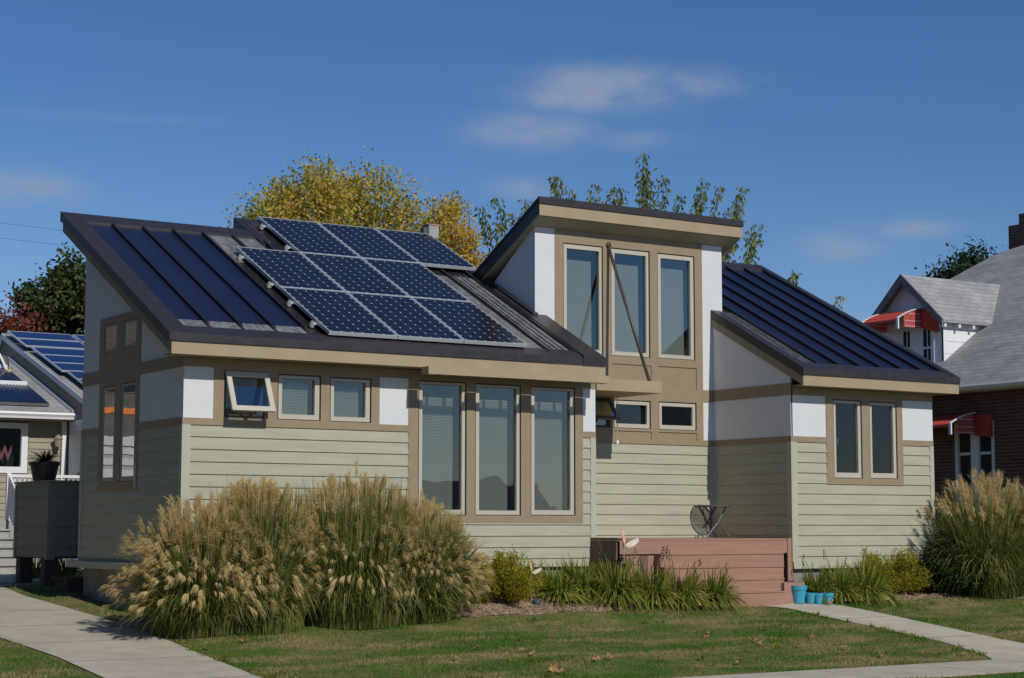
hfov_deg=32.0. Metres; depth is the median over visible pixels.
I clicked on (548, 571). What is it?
daylily
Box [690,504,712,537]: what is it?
chair
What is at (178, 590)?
ornamental grass
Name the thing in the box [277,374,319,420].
window
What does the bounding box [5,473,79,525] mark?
white railing
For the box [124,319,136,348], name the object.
window
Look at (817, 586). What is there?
daylily
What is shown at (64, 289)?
oak tree
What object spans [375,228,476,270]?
solar module
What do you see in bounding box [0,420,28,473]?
window
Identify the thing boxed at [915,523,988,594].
shrub
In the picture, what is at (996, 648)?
path
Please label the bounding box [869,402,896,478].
window
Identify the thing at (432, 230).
roof vent
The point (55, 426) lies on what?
neighbour house
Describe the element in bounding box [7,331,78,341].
blue solar module
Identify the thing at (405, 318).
solar module
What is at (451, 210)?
maple tree
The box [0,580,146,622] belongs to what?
grass
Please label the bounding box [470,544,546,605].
shrub
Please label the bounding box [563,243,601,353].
window
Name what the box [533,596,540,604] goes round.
garden light
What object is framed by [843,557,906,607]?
daylily
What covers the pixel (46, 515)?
siding box
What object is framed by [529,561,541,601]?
butterfly stake
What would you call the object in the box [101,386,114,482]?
window
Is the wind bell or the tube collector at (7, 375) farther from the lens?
the tube collector at (7, 375)
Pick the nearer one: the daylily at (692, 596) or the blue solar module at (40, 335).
the daylily at (692, 596)
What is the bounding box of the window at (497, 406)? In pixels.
[475,383,519,515]
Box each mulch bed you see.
[96,595,663,630]
[849,588,1023,603]
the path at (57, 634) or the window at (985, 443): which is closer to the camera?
the path at (57, 634)
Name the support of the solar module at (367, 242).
attached to the panel rack
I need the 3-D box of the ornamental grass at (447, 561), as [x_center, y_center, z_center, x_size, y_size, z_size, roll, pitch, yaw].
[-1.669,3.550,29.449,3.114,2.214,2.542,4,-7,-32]
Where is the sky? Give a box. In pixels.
[0,0,1023,331]
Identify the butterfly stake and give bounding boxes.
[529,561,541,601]
[621,528,638,604]
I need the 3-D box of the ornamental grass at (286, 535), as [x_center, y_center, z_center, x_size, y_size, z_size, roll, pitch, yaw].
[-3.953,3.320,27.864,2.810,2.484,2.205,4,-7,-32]
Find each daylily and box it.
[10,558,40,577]
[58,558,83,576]
[505,580,550,600]
[532,568,595,609]
[538,555,591,604]
[555,553,617,606]
[579,538,659,614]
[625,545,693,614]
[653,548,721,614]
[687,559,752,613]
[801,555,847,606]
[815,559,858,603]
[820,549,879,606]
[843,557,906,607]
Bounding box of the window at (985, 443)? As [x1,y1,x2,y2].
[979,436,992,500]
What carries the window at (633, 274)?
in the solar house at (680, 360)
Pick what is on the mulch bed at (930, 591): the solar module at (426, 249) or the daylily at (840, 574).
the daylily at (840, 574)
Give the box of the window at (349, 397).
[330,377,369,422]
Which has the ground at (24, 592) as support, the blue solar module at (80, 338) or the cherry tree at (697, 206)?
the cherry tree at (697, 206)
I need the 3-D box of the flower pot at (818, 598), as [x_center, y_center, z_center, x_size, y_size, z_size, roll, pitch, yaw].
[5.736,4.859,33.402,0.198,0.200,0.198,4,-7,-32]
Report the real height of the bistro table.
0.623 m
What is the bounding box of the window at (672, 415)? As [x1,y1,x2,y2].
[659,402,694,430]
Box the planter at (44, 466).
[29,450,61,480]
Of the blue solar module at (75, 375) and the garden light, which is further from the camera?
the blue solar module at (75, 375)
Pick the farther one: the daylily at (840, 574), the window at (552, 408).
the daylily at (840, 574)
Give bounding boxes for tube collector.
[0,364,21,380]
[0,380,48,405]
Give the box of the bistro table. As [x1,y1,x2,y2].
[694,505,730,537]
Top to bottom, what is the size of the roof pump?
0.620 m
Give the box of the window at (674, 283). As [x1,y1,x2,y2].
[657,253,693,359]
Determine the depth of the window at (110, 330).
31.52 m
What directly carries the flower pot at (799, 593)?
on the path at (996, 648)
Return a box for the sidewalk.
[679,658,1023,677]
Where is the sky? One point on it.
(868, 138)
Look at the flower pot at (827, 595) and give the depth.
33.35 m
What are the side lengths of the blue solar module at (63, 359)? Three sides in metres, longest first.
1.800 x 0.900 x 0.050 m
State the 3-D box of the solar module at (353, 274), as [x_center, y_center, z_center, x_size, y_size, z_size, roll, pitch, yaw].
[-2.964,-1.187,33.405,1.305,0.062,2.165,4,19,-32]
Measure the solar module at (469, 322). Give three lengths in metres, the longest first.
2.165 x 1.305 x 0.062 m
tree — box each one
[0,281,69,335]
[7,242,85,335]
[219,146,468,253]
[406,190,493,267]
[474,153,846,309]
[913,236,1008,278]
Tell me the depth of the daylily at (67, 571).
38.13 m
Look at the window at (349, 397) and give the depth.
30.28 m
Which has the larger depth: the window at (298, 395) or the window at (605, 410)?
the window at (605, 410)
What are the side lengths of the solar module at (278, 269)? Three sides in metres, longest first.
2.165 x 1.305 x 0.062 m
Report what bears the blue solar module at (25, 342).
attached to the neighbour house at (55, 426)
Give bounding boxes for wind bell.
[615,401,618,443]
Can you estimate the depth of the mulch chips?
30.74 m
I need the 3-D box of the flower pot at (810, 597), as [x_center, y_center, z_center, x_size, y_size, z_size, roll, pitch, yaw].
[5.580,4.851,33.386,0.204,0.200,0.204,4,-7,-32]
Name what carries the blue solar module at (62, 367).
attached to the neighbour house at (55, 426)
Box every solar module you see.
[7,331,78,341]
[17,338,83,348]
[31,347,83,355]
[41,354,83,363]
[51,362,83,371]
[66,370,82,379]
[72,334,83,342]
[235,246,345,291]
[257,216,360,257]
[280,287,397,338]
[300,252,409,296]
[317,222,418,262]
[347,292,463,342]
[362,258,470,301]
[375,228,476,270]
[411,297,526,347]
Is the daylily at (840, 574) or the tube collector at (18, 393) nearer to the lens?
the daylily at (840, 574)
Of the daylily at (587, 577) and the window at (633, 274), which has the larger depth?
the window at (633, 274)
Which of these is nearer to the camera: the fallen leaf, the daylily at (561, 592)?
the fallen leaf
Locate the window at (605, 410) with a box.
[595,398,619,427]
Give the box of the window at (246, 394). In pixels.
[224,371,275,418]
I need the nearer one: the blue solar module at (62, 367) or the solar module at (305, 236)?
the solar module at (305, 236)
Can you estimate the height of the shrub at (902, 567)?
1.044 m
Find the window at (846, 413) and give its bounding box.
[833,399,861,478]
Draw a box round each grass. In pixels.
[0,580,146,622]
[99,489,292,637]
[182,473,340,633]
[291,458,441,629]
[353,488,495,623]
[910,466,1023,597]
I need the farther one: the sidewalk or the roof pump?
the roof pump
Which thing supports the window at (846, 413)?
in the solar house at (680, 360)
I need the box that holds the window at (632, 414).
[614,400,649,428]
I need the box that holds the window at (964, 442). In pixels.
[958,434,971,500]
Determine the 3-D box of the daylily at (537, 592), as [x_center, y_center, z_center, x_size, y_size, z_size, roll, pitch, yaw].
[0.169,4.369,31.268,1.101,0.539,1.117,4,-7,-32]
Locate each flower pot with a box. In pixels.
[791,585,806,603]
[805,593,814,603]
[814,593,822,603]
[823,593,833,603]
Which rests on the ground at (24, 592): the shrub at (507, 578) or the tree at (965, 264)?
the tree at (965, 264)
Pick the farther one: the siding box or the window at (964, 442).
the window at (964, 442)
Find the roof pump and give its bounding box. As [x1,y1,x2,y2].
[0,354,11,371]
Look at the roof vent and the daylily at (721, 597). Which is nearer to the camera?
the daylily at (721, 597)
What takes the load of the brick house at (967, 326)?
on the ground at (24, 592)
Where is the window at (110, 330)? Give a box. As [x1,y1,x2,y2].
[105,323,116,352]
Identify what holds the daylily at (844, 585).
on the mulch bed at (930, 591)
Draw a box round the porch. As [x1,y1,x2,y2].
[0,520,83,574]
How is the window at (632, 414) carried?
in the solar house at (680, 360)
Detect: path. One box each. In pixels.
[0,571,260,677]
[769,602,1023,659]
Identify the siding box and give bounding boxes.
[13,480,79,585]
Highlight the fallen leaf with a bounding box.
[549,664,556,671]
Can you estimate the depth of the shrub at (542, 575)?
31.21 m
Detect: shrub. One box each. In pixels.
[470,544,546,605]
[517,559,551,597]
[853,546,905,591]
[879,543,933,593]
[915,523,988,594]
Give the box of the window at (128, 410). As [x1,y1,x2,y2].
[120,382,135,481]
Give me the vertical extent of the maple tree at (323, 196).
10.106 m
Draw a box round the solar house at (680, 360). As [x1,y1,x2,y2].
[60,196,959,609]
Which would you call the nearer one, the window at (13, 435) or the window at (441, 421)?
the window at (441, 421)
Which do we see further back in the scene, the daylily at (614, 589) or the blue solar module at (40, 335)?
the blue solar module at (40, 335)
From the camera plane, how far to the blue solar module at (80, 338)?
51.01 m
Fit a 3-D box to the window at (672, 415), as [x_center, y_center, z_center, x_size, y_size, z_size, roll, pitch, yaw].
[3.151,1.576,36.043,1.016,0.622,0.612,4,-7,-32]
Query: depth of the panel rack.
31.68 m
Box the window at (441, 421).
[418,380,464,514]
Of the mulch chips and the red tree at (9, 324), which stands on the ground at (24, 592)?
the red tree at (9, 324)
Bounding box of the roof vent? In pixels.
[420,224,439,238]
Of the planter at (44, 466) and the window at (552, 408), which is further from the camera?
the planter at (44, 466)
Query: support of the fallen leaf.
on the ground at (24, 592)
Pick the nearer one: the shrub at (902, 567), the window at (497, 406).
the window at (497, 406)
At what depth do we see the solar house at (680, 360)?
32.98 m
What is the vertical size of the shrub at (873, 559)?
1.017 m
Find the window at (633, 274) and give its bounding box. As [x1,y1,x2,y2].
[611,248,648,357]
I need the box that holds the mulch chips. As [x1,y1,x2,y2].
[454,587,966,617]
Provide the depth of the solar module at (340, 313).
30.84 m
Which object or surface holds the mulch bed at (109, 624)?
on the ground at (24, 592)
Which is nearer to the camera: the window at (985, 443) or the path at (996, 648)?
the path at (996, 648)
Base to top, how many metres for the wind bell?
0.927 m
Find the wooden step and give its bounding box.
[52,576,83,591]
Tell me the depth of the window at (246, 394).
29.29 m
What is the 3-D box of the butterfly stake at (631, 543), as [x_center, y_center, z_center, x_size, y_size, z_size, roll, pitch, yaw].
[2.062,4.040,31.482,0.380,1.430,0.102,3,-7,-28]
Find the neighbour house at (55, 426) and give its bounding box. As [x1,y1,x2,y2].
[0,333,82,520]
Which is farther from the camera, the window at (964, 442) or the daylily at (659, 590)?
the window at (964, 442)
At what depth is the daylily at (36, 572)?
37.94 m
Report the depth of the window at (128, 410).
30.54 m
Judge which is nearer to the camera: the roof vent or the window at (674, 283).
the window at (674, 283)
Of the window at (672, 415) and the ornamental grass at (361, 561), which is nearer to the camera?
the ornamental grass at (361, 561)
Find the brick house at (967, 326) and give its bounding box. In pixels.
[862,213,1023,540]
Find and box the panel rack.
[236,224,316,327]
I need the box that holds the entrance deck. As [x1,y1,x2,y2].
[590,538,803,608]
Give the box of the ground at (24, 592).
[0,569,1023,677]
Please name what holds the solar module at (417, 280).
attached to the panel rack
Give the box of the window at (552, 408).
[531,386,573,515]
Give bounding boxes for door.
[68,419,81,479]
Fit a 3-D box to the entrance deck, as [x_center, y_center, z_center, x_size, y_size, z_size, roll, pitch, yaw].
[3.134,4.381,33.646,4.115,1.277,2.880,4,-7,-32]
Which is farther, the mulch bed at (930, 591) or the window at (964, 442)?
the window at (964, 442)

